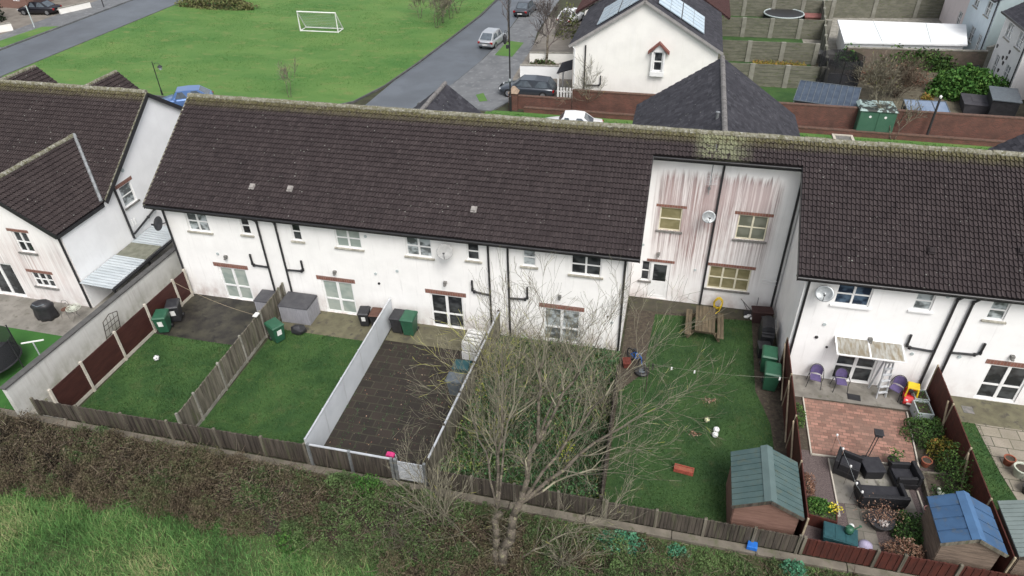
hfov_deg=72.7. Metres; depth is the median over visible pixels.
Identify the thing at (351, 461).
back fence
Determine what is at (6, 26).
garden wall
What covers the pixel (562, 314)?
patio door
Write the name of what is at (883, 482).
round slab
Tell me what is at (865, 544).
bag
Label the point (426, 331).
patio
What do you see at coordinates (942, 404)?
board fence
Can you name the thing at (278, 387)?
garden lawn
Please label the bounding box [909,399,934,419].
planter box
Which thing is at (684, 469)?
brick planter
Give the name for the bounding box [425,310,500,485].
slatted fence
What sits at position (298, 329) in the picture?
refuse bag
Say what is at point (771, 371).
wheelie bin
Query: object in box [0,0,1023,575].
ground
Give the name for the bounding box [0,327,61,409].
artificial lawn
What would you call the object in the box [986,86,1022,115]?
black shed
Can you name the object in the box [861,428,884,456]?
garden lamp
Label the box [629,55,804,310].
terraced house
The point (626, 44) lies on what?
gable house
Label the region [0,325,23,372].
trampoline
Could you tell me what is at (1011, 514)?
garden shed
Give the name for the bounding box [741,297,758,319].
garden tools
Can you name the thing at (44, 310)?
covered barbecue
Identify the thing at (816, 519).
planter box
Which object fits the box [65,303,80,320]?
bistro table
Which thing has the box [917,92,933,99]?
leafy shrub
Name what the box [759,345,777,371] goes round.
wheelie bin
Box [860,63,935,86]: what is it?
scrub
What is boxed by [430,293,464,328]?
patio door
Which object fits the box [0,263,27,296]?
patio door
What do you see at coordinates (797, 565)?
feathery plant
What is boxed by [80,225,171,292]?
lean to roof
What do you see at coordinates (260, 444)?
back fence
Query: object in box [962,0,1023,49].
house wall
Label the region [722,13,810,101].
back lawn
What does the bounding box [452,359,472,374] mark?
wheelie bin
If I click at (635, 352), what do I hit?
childs bicycle
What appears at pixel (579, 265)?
window
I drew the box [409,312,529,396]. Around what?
bare shrub
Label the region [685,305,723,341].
picnic table
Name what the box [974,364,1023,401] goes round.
patio door
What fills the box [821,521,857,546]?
storage chest
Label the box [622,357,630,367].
storage box
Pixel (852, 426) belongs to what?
block paving
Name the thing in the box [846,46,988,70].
garden wall
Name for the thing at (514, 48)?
verge grass
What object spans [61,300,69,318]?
bistro chair
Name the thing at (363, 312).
wheelie bin
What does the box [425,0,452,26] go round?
sapling
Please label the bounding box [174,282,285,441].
slatted fence
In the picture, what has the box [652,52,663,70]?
window
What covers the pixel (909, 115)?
sapling
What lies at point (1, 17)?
hedge
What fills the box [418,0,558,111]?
pavement
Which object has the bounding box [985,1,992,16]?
window
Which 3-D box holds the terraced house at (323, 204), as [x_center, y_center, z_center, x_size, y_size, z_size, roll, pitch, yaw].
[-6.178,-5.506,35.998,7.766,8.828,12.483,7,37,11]
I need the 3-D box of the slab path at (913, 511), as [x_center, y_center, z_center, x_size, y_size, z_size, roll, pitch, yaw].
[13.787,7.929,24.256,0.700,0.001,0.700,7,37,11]
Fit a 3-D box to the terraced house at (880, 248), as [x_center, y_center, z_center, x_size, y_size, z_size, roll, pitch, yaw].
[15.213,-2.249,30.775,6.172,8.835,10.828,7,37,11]
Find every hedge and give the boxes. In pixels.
[0,4,6,21]
[0,408,858,575]
[174,0,259,10]
[922,62,1009,100]
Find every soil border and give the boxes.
[603,309,798,550]
[795,396,948,471]
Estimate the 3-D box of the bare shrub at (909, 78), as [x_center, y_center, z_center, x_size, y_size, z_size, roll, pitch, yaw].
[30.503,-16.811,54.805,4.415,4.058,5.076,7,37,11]
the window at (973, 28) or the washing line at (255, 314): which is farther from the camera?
the window at (973, 28)
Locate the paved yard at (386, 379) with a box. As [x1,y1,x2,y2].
[324,340,479,483]
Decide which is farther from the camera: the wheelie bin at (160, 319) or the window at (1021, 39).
the window at (1021, 39)
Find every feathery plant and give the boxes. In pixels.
[591,529,652,559]
[666,542,689,559]
[779,558,807,575]
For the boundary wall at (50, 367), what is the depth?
31.43 m
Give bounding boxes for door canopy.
[833,336,906,363]
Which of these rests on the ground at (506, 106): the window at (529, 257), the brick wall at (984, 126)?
the brick wall at (984, 126)
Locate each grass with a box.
[0,26,57,46]
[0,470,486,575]
[476,93,486,101]
[477,505,866,575]
[488,111,990,149]
[495,41,522,56]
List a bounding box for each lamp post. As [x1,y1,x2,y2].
[151,61,162,94]
[503,0,511,110]
[926,95,942,134]
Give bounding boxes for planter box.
[807,497,843,528]
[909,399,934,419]
[911,389,929,401]
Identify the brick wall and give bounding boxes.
[518,94,571,108]
[524,106,1006,146]
[572,89,1023,139]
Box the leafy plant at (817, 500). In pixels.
[807,496,833,513]
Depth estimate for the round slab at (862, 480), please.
25.43 m
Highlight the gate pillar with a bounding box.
[508,86,519,110]
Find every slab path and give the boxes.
[845,504,879,549]
[896,508,916,518]
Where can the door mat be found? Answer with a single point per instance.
(853, 397)
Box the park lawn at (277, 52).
[2,0,493,103]
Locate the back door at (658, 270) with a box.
[647,261,670,298]
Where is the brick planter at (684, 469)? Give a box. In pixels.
[673,463,693,475]
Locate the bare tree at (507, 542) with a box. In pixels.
[381,247,737,574]
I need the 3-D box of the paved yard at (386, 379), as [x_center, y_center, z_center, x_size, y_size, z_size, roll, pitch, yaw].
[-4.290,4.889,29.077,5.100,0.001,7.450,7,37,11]
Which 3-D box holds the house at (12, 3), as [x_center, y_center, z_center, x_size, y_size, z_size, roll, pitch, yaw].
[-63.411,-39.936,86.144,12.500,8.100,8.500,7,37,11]
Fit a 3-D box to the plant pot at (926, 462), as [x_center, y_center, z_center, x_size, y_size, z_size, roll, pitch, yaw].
[15.424,6.508,25.924,0.389,0.280,0.383,7,37,11]
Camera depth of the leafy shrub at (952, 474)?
25.05 m
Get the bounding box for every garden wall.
[0,22,12,32]
[58,1,90,13]
[520,64,558,78]
[530,52,572,62]
[559,63,571,79]
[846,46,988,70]
[982,44,995,67]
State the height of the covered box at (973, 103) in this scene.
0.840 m
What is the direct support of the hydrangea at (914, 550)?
on the gravel bed at (817, 467)
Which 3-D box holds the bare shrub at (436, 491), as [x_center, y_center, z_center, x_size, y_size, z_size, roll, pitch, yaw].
[-2.640,6.585,23.785,3.665,3.476,5.032,7,37,11]
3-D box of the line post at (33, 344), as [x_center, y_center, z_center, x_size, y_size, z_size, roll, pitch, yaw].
[-21.074,2.956,31.025,0.900,1.525,0.060,-10,37,-11]
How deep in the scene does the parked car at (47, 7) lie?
81.45 m
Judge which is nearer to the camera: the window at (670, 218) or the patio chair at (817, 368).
the patio chair at (817, 368)
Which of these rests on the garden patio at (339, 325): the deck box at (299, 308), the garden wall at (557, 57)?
the deck box at (299, 308)
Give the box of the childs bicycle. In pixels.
[627,347,645,370]
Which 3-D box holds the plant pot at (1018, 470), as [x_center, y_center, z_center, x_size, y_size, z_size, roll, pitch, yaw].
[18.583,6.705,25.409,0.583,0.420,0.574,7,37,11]
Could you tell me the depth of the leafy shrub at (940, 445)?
26.09 m
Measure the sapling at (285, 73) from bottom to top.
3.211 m
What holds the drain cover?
on the garden patio at (998, 414)
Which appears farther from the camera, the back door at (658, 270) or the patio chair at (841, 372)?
the back door at (658, 270)
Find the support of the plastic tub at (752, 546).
on the kerb at (860, 570)
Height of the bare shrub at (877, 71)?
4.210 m
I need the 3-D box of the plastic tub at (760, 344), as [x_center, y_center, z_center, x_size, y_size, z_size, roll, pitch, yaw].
[11.188,2.759,30.960,0.560,0.640,0.560,3,36,7]
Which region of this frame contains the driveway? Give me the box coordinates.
[513,17,581,97]
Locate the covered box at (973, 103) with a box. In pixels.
[959,93,988,114]
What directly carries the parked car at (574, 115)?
on the road
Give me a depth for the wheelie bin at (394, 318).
32.44 m
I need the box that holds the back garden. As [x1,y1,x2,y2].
[811,63,1023,116]
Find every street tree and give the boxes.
[499,0,510,41]
[528,0,577,63]
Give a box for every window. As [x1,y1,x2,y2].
[12,231,35,252]
[31,272,55,286]
[118,181,135,206]
[185,213,210,231]
[240,219,251,233]
[291,225,302,240]
[334,229,361,248]
[405,237,431,256]
[467,244,479,260]
[523,250,535,265]
[571,255,601,276]
[640,260,650,279]
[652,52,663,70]
[658,207,682,230]
[706,266,751,290]
[735,214,768,240]
[833,285,873,306]
[912,294,935,310]
[956,11,962,23]
[968,26,975,41]
[974,0,979,7]
[974,34,981,49]
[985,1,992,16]
[985,302,1009,319]
[990,54,999,73]
[1003,64,1010,77]
[1005,22,1014,39]
[1016,32,1023,49]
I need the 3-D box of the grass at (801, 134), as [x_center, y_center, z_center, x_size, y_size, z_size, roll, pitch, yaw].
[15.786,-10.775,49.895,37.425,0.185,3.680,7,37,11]
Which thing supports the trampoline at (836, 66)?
on the back garden
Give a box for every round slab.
[857,476,879,485]
[875,478,888,485]
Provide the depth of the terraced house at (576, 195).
29.83 m
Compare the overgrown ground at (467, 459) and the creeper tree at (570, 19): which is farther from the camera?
the creeper tree at (570, 19)
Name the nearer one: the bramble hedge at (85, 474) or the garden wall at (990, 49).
the bramble hedge at (85, 474)
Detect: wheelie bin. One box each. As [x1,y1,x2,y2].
[151,308,173,332]
[164,298,184,321]
[264,317,284,342]
[357,306,370,325]
[368,307,382,325]
[388,308,404,332]
[399,309,418,335]
[445,372,466,395]
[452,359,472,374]
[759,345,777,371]
[761,361,781,391]
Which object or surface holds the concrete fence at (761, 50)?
on the back lawn at (778, 94)
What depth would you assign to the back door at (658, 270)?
34.08 m
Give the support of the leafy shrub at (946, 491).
in the raised bed at (928, 481)
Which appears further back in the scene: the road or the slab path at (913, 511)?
the road
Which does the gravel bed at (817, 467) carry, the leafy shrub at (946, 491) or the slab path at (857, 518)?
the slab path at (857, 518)
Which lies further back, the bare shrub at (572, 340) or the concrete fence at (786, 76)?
the concrete fence at (786, 76)
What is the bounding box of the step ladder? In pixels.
[868,361,894,398]
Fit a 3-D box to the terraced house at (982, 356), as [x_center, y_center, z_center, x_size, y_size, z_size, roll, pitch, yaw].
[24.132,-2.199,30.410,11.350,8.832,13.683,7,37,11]
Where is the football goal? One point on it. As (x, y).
(326, 27)
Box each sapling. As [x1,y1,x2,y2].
[277,57,297,96]
[408,0,429,16]
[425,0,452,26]
[431,0,457,22]
[869,89,930,139]
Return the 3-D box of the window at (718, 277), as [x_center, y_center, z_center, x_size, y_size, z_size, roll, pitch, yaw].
[10.325,-0.480,33.147,1.894,1.274,0.074,7,37,11]
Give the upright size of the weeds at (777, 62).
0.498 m
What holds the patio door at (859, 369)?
in the terraced house at (880, 248)
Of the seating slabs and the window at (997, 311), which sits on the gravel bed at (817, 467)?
the seating slabs
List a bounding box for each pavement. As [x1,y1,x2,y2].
[0,0,131,49]
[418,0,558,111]
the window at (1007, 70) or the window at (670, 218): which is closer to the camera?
the window at (670, 218)
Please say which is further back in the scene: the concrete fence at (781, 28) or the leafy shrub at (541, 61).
the concrete fence at (781, 28)
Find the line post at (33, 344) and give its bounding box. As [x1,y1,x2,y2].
[21,339,43,354]
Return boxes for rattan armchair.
[832,446,863,481]
[887,461,924,490]
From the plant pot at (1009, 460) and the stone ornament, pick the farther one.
the plant pot at (1009, 460)
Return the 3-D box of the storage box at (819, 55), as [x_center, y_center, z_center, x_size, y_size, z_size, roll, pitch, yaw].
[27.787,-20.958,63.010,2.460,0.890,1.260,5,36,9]
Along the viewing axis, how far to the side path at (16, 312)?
34.64 m
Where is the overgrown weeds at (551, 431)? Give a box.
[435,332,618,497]
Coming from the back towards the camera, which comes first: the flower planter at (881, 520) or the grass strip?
the grass strip
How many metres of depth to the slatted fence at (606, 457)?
26.00 m
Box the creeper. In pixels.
[874,43,961,72]
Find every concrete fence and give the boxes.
[718,40,820,64]
[722,17,832,39]
[730,0,835,18]
[731,63,819,87]
[820,0,827,50]
[833,0,944,17]
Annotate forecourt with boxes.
[0,0,96,34]
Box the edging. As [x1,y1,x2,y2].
[802,397,924,525]
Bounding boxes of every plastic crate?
[461,329,485,351]
[462,350,476,360]
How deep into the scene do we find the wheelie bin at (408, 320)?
32.29 m
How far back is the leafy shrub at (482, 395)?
28.67 m
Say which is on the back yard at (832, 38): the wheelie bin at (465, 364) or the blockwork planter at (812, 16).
the blockwork planter at (812, 16)
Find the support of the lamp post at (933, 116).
on the ground at (506, 106)
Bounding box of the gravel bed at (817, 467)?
[801,449,948,556]
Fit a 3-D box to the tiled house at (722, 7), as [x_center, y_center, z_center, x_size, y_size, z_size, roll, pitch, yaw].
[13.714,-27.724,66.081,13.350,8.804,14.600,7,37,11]
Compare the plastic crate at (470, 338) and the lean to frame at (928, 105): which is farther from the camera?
the lean to frame at (928, 105)
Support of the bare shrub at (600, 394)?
on the overgrown ground at (467, 459)
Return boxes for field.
[0,418,850,575]
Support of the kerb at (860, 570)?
on the ground at (506, 106)
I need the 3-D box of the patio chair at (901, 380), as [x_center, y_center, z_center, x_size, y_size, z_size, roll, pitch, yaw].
[15.884,4.090,28.704,0.600,0.927,0.607,-28,44,-32]
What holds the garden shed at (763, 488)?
on the garden lawn at (712, 454)
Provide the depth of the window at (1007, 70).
55.69 m
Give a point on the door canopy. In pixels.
(874, 350)
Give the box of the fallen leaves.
[342,348,457,462]
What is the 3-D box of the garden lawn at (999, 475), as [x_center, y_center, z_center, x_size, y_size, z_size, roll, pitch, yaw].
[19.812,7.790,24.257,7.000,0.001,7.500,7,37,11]
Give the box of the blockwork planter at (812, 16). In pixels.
[803,13,821,23]
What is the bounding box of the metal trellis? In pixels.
[102,311,120,339]
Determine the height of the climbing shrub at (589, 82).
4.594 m
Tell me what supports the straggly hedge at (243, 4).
on the park lawn at (277, 52)
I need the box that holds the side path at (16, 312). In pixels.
[0,242,173,335]
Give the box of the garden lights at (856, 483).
[831,434,863,507]
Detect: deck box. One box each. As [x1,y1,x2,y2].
[253,289,275,311]
[277,291,319,325]
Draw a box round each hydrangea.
[804,472,815,496]
[879,536,926,558]
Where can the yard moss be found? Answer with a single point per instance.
(378, 406)
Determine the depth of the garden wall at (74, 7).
82.84 m
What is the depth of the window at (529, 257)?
29.85 m
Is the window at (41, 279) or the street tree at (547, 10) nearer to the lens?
the window at (41, 279)
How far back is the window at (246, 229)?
32.51 m
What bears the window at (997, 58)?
in the house wall at (1007, 59)
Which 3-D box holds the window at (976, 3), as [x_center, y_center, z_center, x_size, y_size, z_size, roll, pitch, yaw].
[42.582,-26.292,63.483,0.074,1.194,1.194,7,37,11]
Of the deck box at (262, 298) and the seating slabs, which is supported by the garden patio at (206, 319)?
the deck box at (262, 298)
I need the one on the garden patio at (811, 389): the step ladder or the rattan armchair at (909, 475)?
the step ladder
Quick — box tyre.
[634,365,649,376]
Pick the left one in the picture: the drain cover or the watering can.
the watering can
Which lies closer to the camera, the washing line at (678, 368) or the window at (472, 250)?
the washing line at (678, 368)
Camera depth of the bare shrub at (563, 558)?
22.41 m
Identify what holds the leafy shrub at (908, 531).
on the gravel bed at (817, 467)
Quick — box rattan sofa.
[853,480,910,509]
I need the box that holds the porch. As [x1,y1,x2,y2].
[557,60,572,90]
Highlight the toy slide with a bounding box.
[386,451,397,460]
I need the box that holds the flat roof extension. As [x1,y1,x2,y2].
[836,20,967,48]
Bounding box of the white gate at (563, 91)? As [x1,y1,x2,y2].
[557,87,571,97]
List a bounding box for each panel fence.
[47,269,193,419]
[304,298,392,458]
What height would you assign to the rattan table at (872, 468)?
0.450 m
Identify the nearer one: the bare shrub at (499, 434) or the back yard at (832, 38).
the bare shrub at (499, 434)
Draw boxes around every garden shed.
[726,445,804,534]
[915,490,1008,570]
[997,500,1023,575]
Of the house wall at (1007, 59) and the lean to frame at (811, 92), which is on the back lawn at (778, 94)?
the lean to frame at (811, 92)
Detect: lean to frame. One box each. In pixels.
[793,80,860,105]
[901,99,949,111]
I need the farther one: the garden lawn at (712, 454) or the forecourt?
the forecourt
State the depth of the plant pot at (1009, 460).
25.81 m
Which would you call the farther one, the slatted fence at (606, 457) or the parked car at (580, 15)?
the parked car at (580, 15)
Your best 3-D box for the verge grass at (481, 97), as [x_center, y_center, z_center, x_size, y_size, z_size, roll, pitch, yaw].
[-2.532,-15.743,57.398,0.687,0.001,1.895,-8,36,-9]
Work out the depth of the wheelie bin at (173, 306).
33.57 m
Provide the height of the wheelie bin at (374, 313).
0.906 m
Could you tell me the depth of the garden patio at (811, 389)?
29.15 m
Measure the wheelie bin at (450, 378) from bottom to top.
1.002 m
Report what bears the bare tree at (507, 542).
on the ground at (506, 106)
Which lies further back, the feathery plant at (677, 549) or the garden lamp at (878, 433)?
the garden lamp at (878, 433)
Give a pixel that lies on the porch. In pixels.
(565, 66)
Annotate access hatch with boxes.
[832,134,853,139]
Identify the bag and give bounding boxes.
[291,324,306,334]
[858,539,872,548]
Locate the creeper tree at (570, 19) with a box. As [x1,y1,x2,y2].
[552,2,579,39]
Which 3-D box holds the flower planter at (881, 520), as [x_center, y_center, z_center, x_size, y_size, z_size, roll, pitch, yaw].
[12.476,7.805,23.811,2.255,0.790,1.557,7,37,11]
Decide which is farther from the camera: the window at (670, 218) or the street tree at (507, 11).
the street tree at (507, 11)
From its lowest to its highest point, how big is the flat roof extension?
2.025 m
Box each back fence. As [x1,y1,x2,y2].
[29,397,310,464]
[306,442,395,479]
[427,467,605,517]
[604,499,802,553]
[798,536,1018,575]
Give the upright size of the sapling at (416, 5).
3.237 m
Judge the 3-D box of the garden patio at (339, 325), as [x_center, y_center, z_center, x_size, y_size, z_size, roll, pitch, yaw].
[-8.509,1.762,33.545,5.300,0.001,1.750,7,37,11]
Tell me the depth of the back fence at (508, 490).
24.63 m
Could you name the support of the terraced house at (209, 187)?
on the ground at (506, 106)
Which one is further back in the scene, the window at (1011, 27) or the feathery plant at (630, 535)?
the window at (1011, 27)
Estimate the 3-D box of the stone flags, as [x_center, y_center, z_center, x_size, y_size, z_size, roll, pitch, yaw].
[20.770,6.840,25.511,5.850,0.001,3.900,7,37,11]
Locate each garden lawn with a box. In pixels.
[81,334,230,422]
[199,330,362,443]
[604,314,773,528]
[962,422,1016,509]
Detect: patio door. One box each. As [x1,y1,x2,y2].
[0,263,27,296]
[218,266,253,299]
[322,280,356,313]
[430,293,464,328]
[543,307,580,342]
[830,355,877,382]
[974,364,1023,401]
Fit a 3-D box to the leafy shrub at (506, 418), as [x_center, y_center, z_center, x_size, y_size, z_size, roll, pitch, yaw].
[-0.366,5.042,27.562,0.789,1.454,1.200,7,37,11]
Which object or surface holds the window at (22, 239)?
in the corner house at (73, 157)
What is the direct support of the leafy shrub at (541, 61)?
on the gravel plot
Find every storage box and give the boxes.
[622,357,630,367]
[751,306,773,322]
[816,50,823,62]
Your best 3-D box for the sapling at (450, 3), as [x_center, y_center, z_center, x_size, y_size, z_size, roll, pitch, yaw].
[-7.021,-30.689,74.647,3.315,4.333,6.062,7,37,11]
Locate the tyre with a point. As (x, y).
(638, 372)
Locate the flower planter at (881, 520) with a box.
[854,493,905,535]
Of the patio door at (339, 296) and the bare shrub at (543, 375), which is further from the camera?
the patio door at (339, 296)
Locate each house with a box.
[0,0,53,7]
[0,65,182,307]
[142,93,297,301]
[259,81,482,314]
[376,108,520,331]
[495,116,656,351]
[568,0,723,97]
[575,0,730,19]
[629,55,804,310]
[774,136,974,389]
[925,134,1023,404]
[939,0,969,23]
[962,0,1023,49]
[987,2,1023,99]
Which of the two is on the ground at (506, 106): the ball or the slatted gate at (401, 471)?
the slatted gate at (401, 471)
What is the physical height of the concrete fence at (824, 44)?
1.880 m
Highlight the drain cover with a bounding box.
[961,406,974,413]
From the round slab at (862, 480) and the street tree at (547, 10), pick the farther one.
the street tree at (547, 10)
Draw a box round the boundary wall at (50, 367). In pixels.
[0,246,181,415]
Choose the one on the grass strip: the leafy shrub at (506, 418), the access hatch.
the access hatch
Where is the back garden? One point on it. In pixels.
(954, 106)
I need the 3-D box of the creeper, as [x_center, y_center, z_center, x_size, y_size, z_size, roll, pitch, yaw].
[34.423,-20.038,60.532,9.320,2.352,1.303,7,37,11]
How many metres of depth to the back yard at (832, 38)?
72.93 m
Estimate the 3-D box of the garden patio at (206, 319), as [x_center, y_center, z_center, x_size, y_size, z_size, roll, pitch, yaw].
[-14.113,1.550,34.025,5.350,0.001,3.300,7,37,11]
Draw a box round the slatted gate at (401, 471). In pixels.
[393,458,428,485]
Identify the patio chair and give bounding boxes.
[805,363,823,389]
[830,367,850,392]
[883,375,907,401]
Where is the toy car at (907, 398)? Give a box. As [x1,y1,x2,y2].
[900,381,919,404]
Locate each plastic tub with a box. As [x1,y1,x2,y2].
[746,540,757,550]
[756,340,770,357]
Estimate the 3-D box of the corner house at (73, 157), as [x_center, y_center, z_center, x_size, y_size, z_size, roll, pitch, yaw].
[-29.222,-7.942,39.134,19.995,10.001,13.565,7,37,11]
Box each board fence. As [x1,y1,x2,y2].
[780,337,808,535]
[926,365,1016,572]
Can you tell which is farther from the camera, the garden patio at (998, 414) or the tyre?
the tyre
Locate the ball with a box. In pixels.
[713,426,719,431]
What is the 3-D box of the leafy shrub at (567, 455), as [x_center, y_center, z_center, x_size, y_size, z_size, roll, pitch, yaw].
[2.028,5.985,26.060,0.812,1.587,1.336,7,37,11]
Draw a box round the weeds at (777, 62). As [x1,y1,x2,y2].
[753,59,805,65]
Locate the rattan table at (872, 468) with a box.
[860,457,886,478]
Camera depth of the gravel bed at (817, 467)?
25.04 m
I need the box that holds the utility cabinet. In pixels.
[853,99,898,132]
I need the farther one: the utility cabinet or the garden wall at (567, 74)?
the garden wall at (567, 74)
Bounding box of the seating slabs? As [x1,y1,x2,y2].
[829,458,915,508]
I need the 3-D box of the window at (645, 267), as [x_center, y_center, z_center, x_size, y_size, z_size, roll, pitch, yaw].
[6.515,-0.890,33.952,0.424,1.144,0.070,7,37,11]
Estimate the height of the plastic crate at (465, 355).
0.440 m
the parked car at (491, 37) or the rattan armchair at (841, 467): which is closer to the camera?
the rattan armchair at (841, 467)
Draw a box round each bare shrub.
[360,493,429,559]
[380,435,484,549]
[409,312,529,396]
[466,395,536,471]
[488,333,579,416]
[535,522,614,575]
[539,313,597,370]
[553,357,654,421]
[845,51,917,99]
[870,47,932,98]
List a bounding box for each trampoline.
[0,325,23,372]
[763,8,804,22]
[816,49,864,86]
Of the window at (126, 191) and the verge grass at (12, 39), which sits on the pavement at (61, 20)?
the verge grass at (12, 39)
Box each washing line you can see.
[172,281,259,316]
[645,363,780,391]
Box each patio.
[155,294,256,344]
[282,311,371,340]
[385,323,467,350]
[792,374,909,409]
[951,396,1023,429]
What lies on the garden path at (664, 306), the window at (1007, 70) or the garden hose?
the garden hose
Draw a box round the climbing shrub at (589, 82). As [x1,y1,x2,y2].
[554,53,607,105]
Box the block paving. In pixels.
[804,398,915,462]
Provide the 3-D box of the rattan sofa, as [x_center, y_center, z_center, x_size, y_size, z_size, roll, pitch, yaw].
[12.993,7.313,24.525,1.600,0.720,0.824,2,36,5]
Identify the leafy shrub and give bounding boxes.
[274,525,311,558]
[346,472,389,502]
[473,379,487,409]
[495,405,511,433]
[528,58,555,64]
[557,432,574,464]
[796,402,806,428]
[889,510,923,555]
[898,411,945,449]
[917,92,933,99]
[923,435,955,470]
[929,483,951,494]
[934,441,984,495]
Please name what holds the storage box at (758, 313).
on the soil border at (771, 402)
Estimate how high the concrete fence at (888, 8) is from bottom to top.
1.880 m
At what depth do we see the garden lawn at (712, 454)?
27.91 m
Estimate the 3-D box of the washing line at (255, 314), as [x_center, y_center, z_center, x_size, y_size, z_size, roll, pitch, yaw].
[-14.127,0.582,32.840,5.824,0.243,0.340,16,39,23]
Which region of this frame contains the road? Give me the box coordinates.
[0,0,518,107]
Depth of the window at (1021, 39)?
54.03 m
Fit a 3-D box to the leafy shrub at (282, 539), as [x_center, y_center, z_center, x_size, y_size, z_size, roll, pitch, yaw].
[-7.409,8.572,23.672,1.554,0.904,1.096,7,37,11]
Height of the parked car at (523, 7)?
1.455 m
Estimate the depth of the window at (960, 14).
68.15 m
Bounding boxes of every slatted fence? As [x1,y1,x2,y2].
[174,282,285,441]
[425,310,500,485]
[598,364,618,516]
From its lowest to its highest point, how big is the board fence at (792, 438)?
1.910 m
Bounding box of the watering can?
[844,524,861,534]
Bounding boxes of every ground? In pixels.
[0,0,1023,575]
[444,336,620,512]
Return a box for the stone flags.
[975,424,1023,499]
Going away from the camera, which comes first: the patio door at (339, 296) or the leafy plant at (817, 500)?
the leafy plant at (817, 500)
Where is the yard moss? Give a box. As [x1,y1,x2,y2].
[334,345,452,468]
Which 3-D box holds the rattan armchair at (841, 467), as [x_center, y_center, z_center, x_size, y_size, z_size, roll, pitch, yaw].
[12.378,6.504,25.665,0.874,0.720,0.820,20,41,27]
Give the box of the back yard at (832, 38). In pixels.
[802,18,941,49]
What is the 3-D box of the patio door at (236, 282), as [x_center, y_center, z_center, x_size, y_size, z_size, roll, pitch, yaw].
[-13.748,-0.250,34.809,1.524,1.934,0.074,7,37,11]
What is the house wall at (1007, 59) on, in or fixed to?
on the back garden
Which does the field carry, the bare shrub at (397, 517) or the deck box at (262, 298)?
the bare shrub at (397, 517)
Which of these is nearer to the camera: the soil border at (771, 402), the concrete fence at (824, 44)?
the soil border at (771, 402)
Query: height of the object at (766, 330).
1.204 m
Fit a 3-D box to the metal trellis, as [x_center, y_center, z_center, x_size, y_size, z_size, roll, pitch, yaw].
[-18.726,1.790,32.551,0.339,1.523,0.936,8,37,13]
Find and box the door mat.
[847,393,860,400]
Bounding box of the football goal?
[296,11,343,32]
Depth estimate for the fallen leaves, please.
28.42 m
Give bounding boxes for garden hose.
[713,297,722,313]
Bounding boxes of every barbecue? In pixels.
[30,299,59,321]
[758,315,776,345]
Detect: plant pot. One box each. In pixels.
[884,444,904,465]
[921,456,932,467]
[1003,454,1016,466]
[1013,462,1023,478]
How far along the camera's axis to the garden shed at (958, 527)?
21.81 m
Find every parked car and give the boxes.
[17,0,61,15]
[162,85,213,106]
[478,27,505,48]
[499,75,556,96]
[513,0,537,16]
[547,110,603,121]
[557,7,583,25]
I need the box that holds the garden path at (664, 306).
[629,296,750,319]
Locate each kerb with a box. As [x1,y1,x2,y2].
[0,0,496,103]
[0,408,914,575]
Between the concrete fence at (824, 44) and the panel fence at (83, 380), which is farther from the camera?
the concrete fence at (824, 44)
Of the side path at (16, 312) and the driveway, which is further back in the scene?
the driveway
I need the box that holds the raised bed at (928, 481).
[921,470,959,504]
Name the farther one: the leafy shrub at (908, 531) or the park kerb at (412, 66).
the park kerb at (412, 66)
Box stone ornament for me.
[937,487,944,494]
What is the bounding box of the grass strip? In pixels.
[484,110,989,149]

